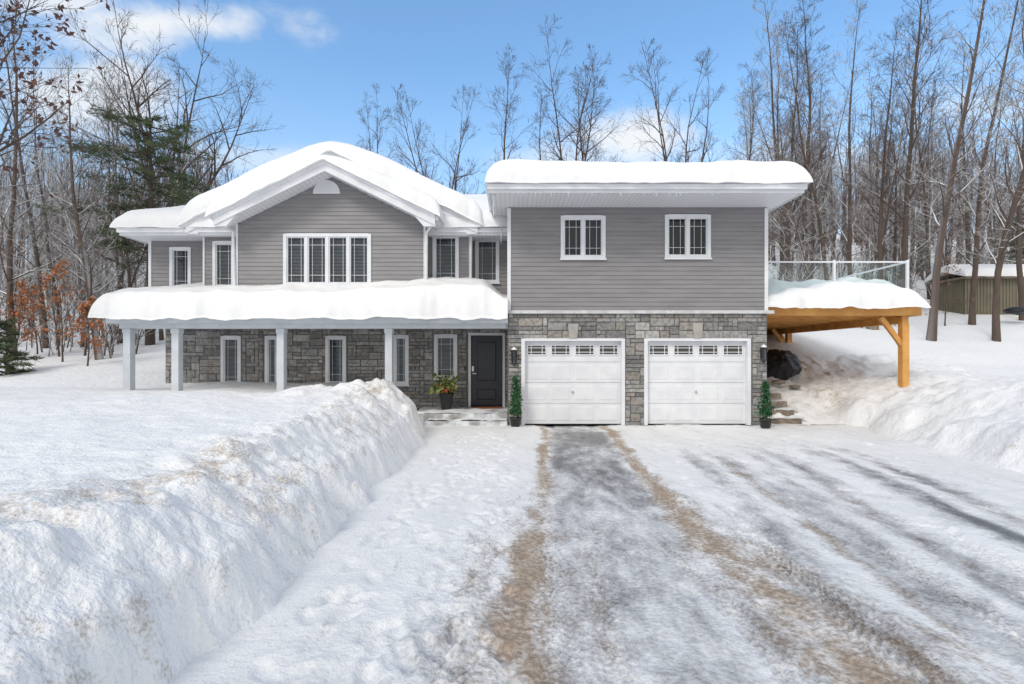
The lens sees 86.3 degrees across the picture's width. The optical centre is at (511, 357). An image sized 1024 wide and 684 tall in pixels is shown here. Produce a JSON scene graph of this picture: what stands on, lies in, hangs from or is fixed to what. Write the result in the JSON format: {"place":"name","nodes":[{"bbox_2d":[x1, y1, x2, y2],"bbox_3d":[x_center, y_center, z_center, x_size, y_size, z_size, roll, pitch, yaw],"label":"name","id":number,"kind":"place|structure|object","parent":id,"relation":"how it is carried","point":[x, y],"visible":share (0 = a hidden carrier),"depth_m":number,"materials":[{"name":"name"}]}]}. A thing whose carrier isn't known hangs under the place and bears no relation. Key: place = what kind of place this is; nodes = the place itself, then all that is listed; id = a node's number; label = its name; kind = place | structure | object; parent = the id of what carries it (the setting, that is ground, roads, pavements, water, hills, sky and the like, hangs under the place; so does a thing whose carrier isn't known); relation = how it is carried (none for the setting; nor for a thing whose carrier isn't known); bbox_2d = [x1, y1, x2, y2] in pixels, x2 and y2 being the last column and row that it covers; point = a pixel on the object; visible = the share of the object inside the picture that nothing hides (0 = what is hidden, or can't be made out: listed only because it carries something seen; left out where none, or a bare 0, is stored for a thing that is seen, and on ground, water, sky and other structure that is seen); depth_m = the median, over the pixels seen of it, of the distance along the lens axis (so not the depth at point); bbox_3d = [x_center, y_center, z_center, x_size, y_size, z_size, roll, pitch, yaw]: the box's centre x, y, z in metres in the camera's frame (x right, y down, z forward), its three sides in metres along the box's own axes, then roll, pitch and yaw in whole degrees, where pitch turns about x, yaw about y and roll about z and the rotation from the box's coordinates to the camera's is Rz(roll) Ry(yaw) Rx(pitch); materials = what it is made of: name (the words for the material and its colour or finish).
{"place":"outdoors","nodes":[
{"label":"outdoors","id":0,"kind":"place"},
{"bbox_2d":[0,0,109,213],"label":"oak tree","id":1,"kind":"object","parent":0,"point":[35,63],"visible":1,"depth_m":12.41,"materials":[{"name":"brown plant"}]},
{"bbox_2d":[0,234,1023,426],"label":"ground","id":2,"kind":"structure","parent":0,"point":[975,350],"depth_m":20.75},
{"bbox_2d":[0,288,38,346],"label":"beech sapling","id":3,"kind":"object","parent":2,"relation":"on","point":[19,306],"visible":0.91,"depth_m":19.97,"materials":[{"name":"orange plant"}]},
{"bbox_2d":[0,316,43,375],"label":"evergreen","id":4,"kind":"object","parent":2,"relation":"on","point":[8,356],"visible":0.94,"depth_m":17.47,"materials":[{"name":"green plant"}]},
{"bbox_2d":[1,279,60,353],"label":"beech sapling","id":5,"kind":"object","parent":2,"relation":"on","point":[33,292],"visible":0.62,"depth_m":20.85,"materials":[{"name":"orange plant"}]},
{"bbox_2d":[0,0,89,357],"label":"bare tree","id":6,"kind":"object","parent":2,"relation":"on","point":[9,274],"visible":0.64,"depth_m":19.95,"materials":[{"name":"brown plant"}]},
{"bbox_2d":[0,1,91,348],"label":"bare tree","id":7,"kind":"object","parent":2,"relation":"on","point":[36,259],"visible":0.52,"depth_m":22.32,"materials":[{"name":"brown plant"}]},
{"bbox_2d":[21,145,85,322],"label":"bare tree","id":8,"kind":"object","parent":2,"relation":"on","point":[53,262],"visible":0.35,"depth_m":29.37,"materials":[{"name":"brown plant"}]},
{"bbox_2d":[0,27,114,345],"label":"bare tree","id":9,"kind":"object","parent":2,"relation":"on","point":[37,231],"visible":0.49,"depth_m":22.93,"materials":[{"name":"brown plant"}]},
{"bbox_2d":[20,113,100,316],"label":"bare tree","id":10,"kind":"object","parent":2,"relation":"on","point":[83,283],"visible":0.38,"depth_m":29.46,"materials":[{"name":"brown plant"}]},
{"bbox_2d":[32,258,99,361],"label":"beech sapling","id":11,"kind":"object","parent":2,"relation":"on","point":[55,270],"visible":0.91,"depth_m":19.39,"materials":[{"name":"orange plant"}]},
{"bbox_2d":[0,46,137,359],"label":"bare tree","id":12,"kind":"object","parent":2,"relation":"on","point":[87,271],"visible":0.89,"depth_m":19.98,"materials":[{"name":"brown plant"}]},
{"bbox_2d":[31,152,108,346],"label":"bare tree","id":13,"kind":"object","parent":2,"relation":"on","point":[76,278],"visible":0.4,"depth_m":23.65,"materials":[{"name":"brown plant"}]},
{"bbox_2d":[33,102,112,348],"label":"bare tree","id":14,"kind":"object","parent":2,"relation":"on","point":[79,280],"visible":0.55,"depth_m":22.32,"materials":[{"name":"brown plant"}]},
{"bbox_2d":[59,295,106,365],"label":"beech sapling","id":15,"kind":"object","parent":2,"relation":"on","point":[86,312],"visible":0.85,"depth_m":18.60,"materials":[{"name":"orange plant"}]},
{"bbox_2d":[77,83,149,344],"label":"bare tree","id":16,"kind":"object","parent":2,"relation":"on","point":[128,261],"visible":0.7,"depth_m":21.30,"materials":[{"name":"brown plant"}]},
{"bbox_2d":[60,49,189,333],"bbox_3d":[-19.504,-8.098,27.034,6.918,14.183,6.015,0,0,24],"label":"bare tree","id":17,"kind":"object","parent":2,"relation":"on","point":[110,218],"visible":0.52,"depth_m":26.54,"materials":[{"name":"brown plant"}]},
{"bbox_2d":[33,103,220,344],"bbox_3d":[-15.164,-5.425,23.507,7.755,10.176,7.789,0,0,0],"label":"pine tree","id":18,"kind":"object","parent":2,"relation":"on","point":[177,192],"visible":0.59,"depth_m":22.45,"materials":[{"name":"green plant"}]},
{"bbox_2d":[86,76,167,340],"bbox_3d":[-16.503,-6.388,24.087,3.486,11.578,3.635,0,0,-20],"label":"bare tree","id":19,"kind":"object","parent":2,"relation":"on","point":[161,335],"visible":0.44,"depth_m":23.64,"materials":[{"name":"brown plant"}]},
{"bbox_2d":[99,127,207,343],"bbox_3d":[-16.470,-6.024,25.290,4.310,11.181,3.337,0,0,-33],"label":"bare tree","id":20,"kind":"object","parent":2,"relation":"on","point":[134,275],"visible":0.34,"depth_m":25.27,"materials":[{"name":"brown plant"}]},
{"bbox_2d":[42,0,284,218],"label":"bare tree","id":21,"kind":"object","parent":2,"relation":"on","point":[216,138],"visible":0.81,"depth_m":28.92,"materials":[{"name":"brown plant"}]},
{"bbox_2d":[0,366,425,683],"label":"snow bank","id":22,"kind":"structure","parent":2,"relation":"on","point":[154,529],"depth_m":4.21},
{"bbox_2d":[354,82,433,176],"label":"bare tree","id":23,"kind":"object","parent":2,"relation":"on","point":[369,140],"visible":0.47,"depth_m":35.93,"materials":[{"name":"brown plant"}]},
{"bbox_2d":[383,82,487,193],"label":"bare tree","id":24,"kind":"object","parent":2,"relation":"on","point":[455,177],"visible":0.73,"depth_m":34.36,"materials":[{"name":"brown plant"}]},
{"bbox_2d":[105,152,806,425],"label":"house","id":25,"kind":"structure","parent":2,"relation":"on","point":[632,304],"depth_m":14.10,"materials":[{"name":"grey"}]},
{"bbox_2d":[169,247,190,285],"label":"window","id":26,"kind":"structure","parent":25,"relation":"in","point":[172,250],"depth_m":15.79,"materials":[{"name":"white plastic"}]},
{"bbox_2d":[212,241,232,284],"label":"window","id":27,"kind":"structure","parent":25,"relation":"in","point":[215,244],"depth_m":15.29,"materials":[{"name":"white plastic"}]},
{"bbox_2d":[220,336,240,381],"bbox_3d":[-8.330,0.146,16.230,0.639,1.588,0.200,0,0,0],"label":"window","id":28,"kind":"structure","parent":25,"relation":"in","point":[223,339],"depth_m":16.16,"materials":[{"name":"white plastic"}]},
{"bbox_2d":[265,336,276,382],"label":"window","id":29,"kind":"structure","parent":25,"relation":"in","point":[268,374],"depth_m":16.19,"materials":[{"name":"white plastic"}]},
{"bbox_2d":[88,277,507,320],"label":"porch snow","id":30,"kind":"structure","parent":25,"relation":"on","point":[467,298],"depth_m":13.69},
{"bbox_2d":[109,194,506,228],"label":"roof snow","id":31,"kind":"structure","parent":25,"relation":"on","point":[166,217],"depth_m":14.85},
{"bbox_2d":[204,155,444,224],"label":"roof snow","id":32,"kind":"structure","parent":25,"relation":"on","point":[400,189],"depth_m":13.85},
{"bbox_2d":[283,233,370,286],"bbox_3d":[-4.934,-2.595,14.630,2.386,1.435,0.200,0,0,0],"label":"window","id":33,"kind":"structure","parent":25,"relation":"in","point":[306,236],"depth_m":14.59,"materials":[{"name":"white plastic"}]},
{"bbox_2d":[177,141,482,225],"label":"roof snow","id":34,"kind":"structure","parent":25,"relation":"on","point":[441,194],"depth_m":14.76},
{"bbox_2d":[325,336,345,382],"bbox_3d":[-5.222,0.102,16.230,0.653,1.499,0.200,0,0,0],"label":"window","id":35,"kind":"structure","parent":25,"relation":"in","point":[328,339],"depth_m":16.18,"materials":[{"name":"white plastic"}]},
{"bbox_2d":[394,335,408,385],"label":"window","id":36,"kind":"structure","parent":25,"relation":"in","point":[397,383],"depth_m":16.16,"materials":[{"name":"white plastic"}]},
{"bbox_2d":[433,334,456,379],"bbox_3d":[-1.966,-0.010,16.230,0.728,1.365,0.200,0,0,0],"label":"window","id":37,"kind":"structure","parent":25,"relation":"in","point":[437,337],"depth_m":16.19,"materials":[{"name":"white plastic"}]},
{"bbox_2d":[432,237,458,277],"bbox_3d":[-1.856,-2.748,15.330,0.775,1.390,0.200,0,0,0],"label":"window","id":38,"kind":"structure","parent":25,"relation":"in","point":[434,239],"depth_m":15.29,"materials":[{"name":"white plastic"}]},
{"bbox_2d":[471,335,502,405],"bbox_3d":[-0.749,0.387,16.245,0.943,2.087,0.110,0,0,0],"label":"door","id":39,"kind":"structure","parent":25,"relation":"in","point":[486,350],"depth_m":16.25,"materials":[{"name":"black paint"}]},
{"bbox_2d":[475,241,499,283],"bbox_3d":[-0.716,-2.787,15.830,0.740,1.333,0.200,0,0,0],"label":"window","id":40,"kind":"structure","parent":25,"relation":"in","point":[477,246],"depth_m":15.79,"materials":[{"name":"white plastic"}]},
{"bbox_2d":[525,341,619,423],"bbox_3d":[1.564,0.648,14.107,2.471,2.134,0.105,0,0,0],"label":"garage door","id":41,"kind":"structure","parent":25,"relation":"in","point":[567,382],"depth_m":14.10,"materials":[{"name":"white plastic"}]},
{"bbox_2d":[560,215,606,259],"bbox_3d":[1.821,-3.064,14.030,1.188,1.148,0.200,0,0,0],"label":"window","id":42,"kind":"structure","parent":25,"relation":"in","point":[582,218],"depth_m":13.96,"materials":[{"name":"white plastic"}]},
{"bbox_2d":[485,159,812,210],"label":"roof snow","id":43,"kind":"structure","parent":25,"relation":"on","point":[516,171],"depth_m":12.56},
{"bbox_2d":[664,214,711,259],"bbox_3d":[4.500,-3.084,14.030,1.214,1.160,0.200,0,0,0],"label":"window","id":44,"kind":"structure","parent":25,"relation":"in","point":[686,217],"depth_m":13.96,"materials":[{"name":"white plastic"}]},
{"bbox_2d":[648,341,744,423],"bbox_3d":[4.744,0.648,14.107,2.548,2.134,0.105,0,0,0],"label":"garage door","id":45,"kind":"structure","parent":25,"relation":"in","point":[690,382],"depth_m":14.10,"materials":[{"name":"white plastic"}]},
{"bbox_2d":[417,407,507,425],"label":"entry steps","id":46,"kind":"structure","parent":2,"relation":"on","point":[459,416],"depth_m":14.25,"materials":[{"name":"stone"}]},
{"bbox_2d":[428,371,459,409],"bbox_3d":[-1.879,0.921,15.122,0.918,1.088,1.111,0,0,0],"label":"planter","id":47,"kind":"object","parent":46,"relation":"on","point":[445,388],"visible":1,"depth_m":15.15,"materials":[{"name":"black metal"}]},
{"bbox_2d":[0,89,1023,290],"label":"woods","id":48,"kind":"object","parent":2,"relation":"on","point":[831,203],"visible":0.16,"depth_m":49.46,"materials":[{"name":"brown plant"}]},
{"bbox_2d":[0,220,1023,358],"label":"undergrowth","id":49,"kind":"object","parent":2,"relation":"on","point":[842,272],"visible":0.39,"depth_m":26.81,"materials":[{"name":"brown plant"}]},
{"bbox_2d":[483,42,541,187],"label":"bare tree","id":50,"kind":"object","parent":2,"relation":"on","point":[505,120],"visible":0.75,"depth_m":33.29,"materials":[{"name":"brown plant"}]},
{"bbox_2d":[526,87,566,159],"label":"bare tree","id":51,"kind":"object","parent":2,"relation":"on","point":[540,116],"visible":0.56,"depth_m":35.73,"materials":[{"name":"brown plant"}]},
{"bbox_2d":[519,13,628,161],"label":"bare tree","id":52,"kind":"object","parent":2,"relation":"on","point":[585,100],"visible":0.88,"depth_m":33.64,"materials":[{"name":"brown plant"}]},
{"bbox_2d":[563,66,617,161],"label":"bare tree","id":53,"kind":"object","parent":2,"relation":"on","point":[581,142],"visible":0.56,"depth_m":36.58,"materials":[{"name":"brown plant"}]},
{"bbox_2d":[621,37,739,161],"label":"bare tree","id":54,"kind":"object","parent":2,"relation":"on","point":[663,147],"visible":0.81,"depth_m":33.18,"materials":[{"name":"brown plant"}]},
{"bbox_2d":[722,50,783,213],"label":"bare tree","id":55,"kind":"object","parent":2,"relation":"on","point":[755,107],"visible":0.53,"depth_m":32.87,"materials":[{"name":"brown plant"}]},
{"bbox_2d":[735,81,779,256],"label":"bare tree","id":56,"kind":"object","parent":2,"relation":"on","point":[750,158],"visible":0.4,"depth_m":29.93,"materials":[{"name":"brown plant"}]},
{"bbox_2d":[735,72,817,281],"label":"bare tree","id":57,"kind":"object","parent":2,"relation":"on","point":[759,123],"visible":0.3,"depth_m":34.77,"materials":[{"name":"brown plant"}]},
{"bbox_2d":[739,20,820,280],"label":"bare tree","id":58,"kind":"object","parent":2,"relation":"on","point":[781,222],"visible":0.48,"depth_m":30.76,"materials":[{"name":"brown plant"}]},
{"bbox_2d":[735,0,839,281],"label":"bare tree","id":59,"kind":"object","parent":2,"relation":"on","point":[772,102],"visible":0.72,"depth_m":27.20,"materials":[{"name":"brown plant"}]},
{"bbox_2d":[765,99,816,281],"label":"bare tree","id":60,"kind":"object","parent":2,"relation":"on","point":[788,254],"visible":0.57,"depth_m":26.13,"materials":[{"name":"brown plant"}]},
{"bbox_2d":[756,0,840,280],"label":"bare tree","id":61,"kind":"object","parent":2,"relation":"on","point":[809,124],"visible":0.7,"depth_m":31.28,"materials":[{"name":"brown plant"}]},
{"bbox_2d":[758,14,842,232],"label":"bare tree","id":62,"kind":"object","parent":2,"relation":"on","point":[797,60],"visible":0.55,"depth_m":31.25,"materials":[{"name":"brown plant"}]},
{"bbox_2d":[771,108,831,277],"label":"bare tree","id":63,"kind":"object","parent":2,"relation":"on","point":[792,251],"visible":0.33,"depth_m":32.33,"materials":[{"name":"brown plant"}]},
{"bbox_2d":[770,144,838,281],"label":"bare tree","id":64,"kind":"object","parent":2,"relation":"on","point":[798,234],"visible":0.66,"depth_m":25.20,"materials":[{"name":"brown plant"}]},
{"bbox_2d":[769,69,841,281],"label":"bare tree","id":65,"kind":"object","parent":2,"relation":"on","point":[816,156],"visible":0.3,"depth_m":37.37,"materials":[{"name":"brown plant"}]},
{"bbox_2d":[769,55,847,276],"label":"bare tree","id":66,"kind":"object","parent":2,"relation":"on","point":[812,234],"visible":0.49,"depth_m":32.64,"materials":[{"name":"brown plant"}]},
{"bbox_2d":[769,6,869,280],"bbox_3d":[14.245,-8.695,25.972,5.206,13.502,4.030,0,0,-7],"label":"bare tree","id":67,"kind":"object","parent":2,"relation":"on","point":[817,211],"visible":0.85,"depth_m":25.79,"materials":[{"name":"brown plant"}]},
{"bbox_2d":[799,70,844,266],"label":"bare tree","id":68,"kind":"object","parent":2,"relation":"on","point":[821,83],"visible":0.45,"depth_m":44.25,"materials":[{"name":"brown plant"}]},
{"bbox_2d":[808,66,865,268],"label":"bare tree","id":69,"kind":"object","parent":2,"relation":"on","point":[826,186],"visible":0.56,"depth_m":42.27,"materials":[{"name":"brown plant"}]},
{"bbox_2d":[767,260,921,387],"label":"deck","id":70,"kind":"structure","parent":2,"relation":"on","point":[787,322],"depth_m":14.72,"materials":[{"name":"brown wood"}]},
{"bbox_2d":[768,277,930,308],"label":"deck snow","id":71,"kind":"structure","parent":70,"relation":"on","point":[856,293],"depth_m":14.25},
{"bbox_2d":[795,0,897,276],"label":"bare tree","id":72,"kind":"object","parent":2,"relation":"on","point":[849,241],"visible":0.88,"depth_m":29.95,"materials":[{"name":"brown plant"}]},
{"bbox_2d":[829,63,912,266],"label":"bare tree","id":73,"kind":"object","parent":2,"relation":"on","point":[872,201],"visible":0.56,"depth_m":34.03,"materials":[{"name":"brown plant"}]},
{"bbox_2d":[854,87,906,265],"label":"bare tree","id":74,"kind":"object","parent":2,"relation":"on","point":[876,127],"visible":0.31,"depth_m":44.73,"materials":[{"name":"brown plant"}]},
{"bbox_2d":[842,15,941,279],"bbox_3d":[17.180,-8.525,24.994,3.566,14.065,3.600,0,0,14],"label":"bare tree","id":75,"kind":"object","parent":2,"relation":"on","point":[880,236],"visible":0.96,"depth_m":25.01,"materials":[{"name":"brown plant"}]},
{"bbox_2d":[860,77,923,280],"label":"bare tree","id":76,"kind":"object","parent":2,"relation":"on","point":[887,153],"visible":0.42,"depth_m":37.31,"materials":[{"name":"brown plant"}]},
{"bbox_2d":[839,26,949,278],"bbox_3d":[19.857,-9.702,27.991,4.514,14.995,4.707,0,0,-3],"label":"bare tree","id":77,"kind":"object","parent":2,"relation":"on","point":[886,215],"visible":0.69,"depth_m":27.96,"materials":[{"name":"brown plant"}]},
{"bbox_2d":[767,354,1023,472],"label":"snow bank","id":78,"kind":"structure","parent":2,"relation":"on","point":[948,409],"depth_m":12.85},
{"bbox_2d":[767,349,801,380],"bbox_3d":[8.372,0.251,17.008,1.062,1.052,1.040,0,0,-26],"label":"tarp heap","id":79,"kind":"object","parent":78,"relation":"on","point":[784,365],"visible":0.85,"depth_m":16.72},
{"bbox_2d":[865,111,933,284],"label":"bare tree","id":80,"kind":"object","parent":2,"relation":"on","point":[895,239],"visible":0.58,"depth_m":27.80,"materials":[{"name":"brown plant"}]},
{"bbox_2d":[860,123,945,285],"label":"bare tree","id":81,"kind":"object","parent":2,"relation":"on","point":[912,243],"visible":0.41,"depth_m":30.76,"materials":[{"name":"brown plant"}]},
{"bbox_2d":[838,0,978,287],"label":"bare tree","id":82,"kind":"object","parent":2,"relation":"on","point":[914,95],"visible":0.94,"depth_m":24.31,"materials":[{"name":"brown plant"}]},
{"bbox_2d":[865,0,963,299],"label":"bare tree","id":83,"kind":"object","parent":2,"relation":"on","point":[926,231],"visible":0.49,"depth_m":30.82,"materials":[{"name":"brown plant"}]},
{"bbox_2d":[863,34,970,284],"bbox_3d":[21.921,-10.528,29.471,5.408,15.982,4.391,0,0,-39],"label":"bare tree","id":84,"kind":"object","parent":2,"relation":"on","point":[898,272],"visible":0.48,"depth_m":29.69,"materials":[{"name":"brown plant"}]},
{"bbox_2d":[898,94,961,273],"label":"bare tree","id":85,"kind":"object","parent":2,"relation":"on","point":[929,180],"visible":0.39,"depth_m":36.58,"materials":[{"name":"brown plant"}]},
{"bbox_2d":[900,67,961,270],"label":"bare tree","id":86,"kind":"object","parent":2,"relation":"on","point":[928,149],"visible":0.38,"depth_m":39.05,"materials":[{"name":"brown plant"}]},
{"bbox_2d":[911,151,972,265],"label":"bare tree","id":87,"kind":"object","parent":2,"relation":"on","point":[943,258],"visible":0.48,"depth_m":32.11,"materials":[{"name":"brown plant"}]},
{"bbox_2d":[917,125,972,264],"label":"bare tree","id":88,"kind":"object","parent":2,"relation":"on","point":[946,244],"visible":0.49,"depth_m":34.38,"materials":[{"name":"brown plant"}]},
{"bbox_2d":[919,255,973,325],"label":"beech sapling","id":89,"kind":"object","parent":2,"relation":"on","point":[941,282],"visible":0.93,"depth_m":23.89,"materials":[{"name":"brown plant"}]},
{"bbox_2d":[900,0,1023,340],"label":"bare tree","id":90,"kind":"object","parent":2,"relation":"on","point":[932,327],"visible":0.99,"depth_m":20.84,"materials":[{"name":"brown plant"}]},
{"bbox_2d":[927,40,1005,263],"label":"bare tree","id":91,"kind":"object","parent":2,"relation":"on","point":[967,228],"visible":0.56,"depth_m":33.23,"materials":[{"name":"brown plant"}]},
{"bbox_2d":[913,0,1023,324],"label":"bare tree","id":92,"kind":"object","parent":2,"relation":"on","point":[972,306],"visible":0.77,"depth_m":23.44,"materials":[{"name":"brown plant"}]},
{"bbox_2d":[948,166,997,263],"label":"bare tree","id":93,"kind":"object","parent":2,"relation":"on","point":[970,200],"visible":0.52,"depth_m":32.52,"materials":[{"name":"brown plant"}]},
{"bbox_2d":[926,276,1023,314],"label":"shed","id":94,"kind":"structure","parent":2,"relation":"on","point":[984,293],"depth_m":27.00,"materials":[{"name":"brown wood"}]},
{"bbox_2d":[923,264,1023,282],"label":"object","id":95,"kind":"structure","parent":94,"relation":"on","point":[989,269],"depth_m":27.02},
{"bbox_2d":[942,105,1023,263],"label":"bare tree","id":96,"kind":"object","parent":2,"relation":"on","point":[992,243],"visible":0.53,"depth_m":32.48,"materials":[{"name":"brown plant"}]},
{"bbox_2d":[956,27,1023,341],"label":"bare tree","id":97,"kind":"object","parent":2,"relation":"on","point":[996,327],"visible":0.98,"depth_m":20.21,"materials":[{"name":"brown plant"}]},
{"bbox_2d":[957,47,1023,263],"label":"bare tree","id":98,"kind":"object","parent":2,"relation":"on","point":[998,71],"visible":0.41,"depth_m":34.88,"materials":[{"name":"brown plant"}]},
{"bbox_2d":[960,0,1023,320],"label":"bare tree","id":99,"kind":"object","parent":2,"relation":"on","point":[1018,261],"visible":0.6,"depth_m":24.99,"materials":[{"name":"brown plant"}]},
{"bbox_2d":[988,59,1023,236],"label":"bare tree","id":100,"kind":"object","parent":2,"relation":"on","point":[1015,128],"visible":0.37,"depth_m":38.38,"materials":[{"name":"brown plant"}]},
{"bbox_2d":[0,0,1023,258],"label":"sky","id":101,"kind":"structure","parent":0,"point":[320,58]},
{"bbox_2d":[169,424,1023,683],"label":"driveway","id":102,"kind":"structure","parent":0,"point":[719,554],"depth_m":4.48,"materials":[{"name":"snow"}]},
{"bbox_2d":[507,375,524,426],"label":"potted tree","id":103,"kind":"object","parent":102,"relation":"on","point":[515,421],"visible":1,"depth_m":13.57,"materials":[{"name":"green plant"}]},
{"bbox_2d":[754,380,775,427],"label":"potted tree","id":104,"kind":"object","parent":102,"relation":"on","point":[765,421],"visible":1,"depth_m":13.30,"materials":[{"name":"green plant"}]},
{"bbox_2d":[767,391,806,423],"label":"timber steps","id":105,"kind":"structure","parent":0,"point":[785,411],"depth_m":14.56,"materials":[{"name":"brown wood"}]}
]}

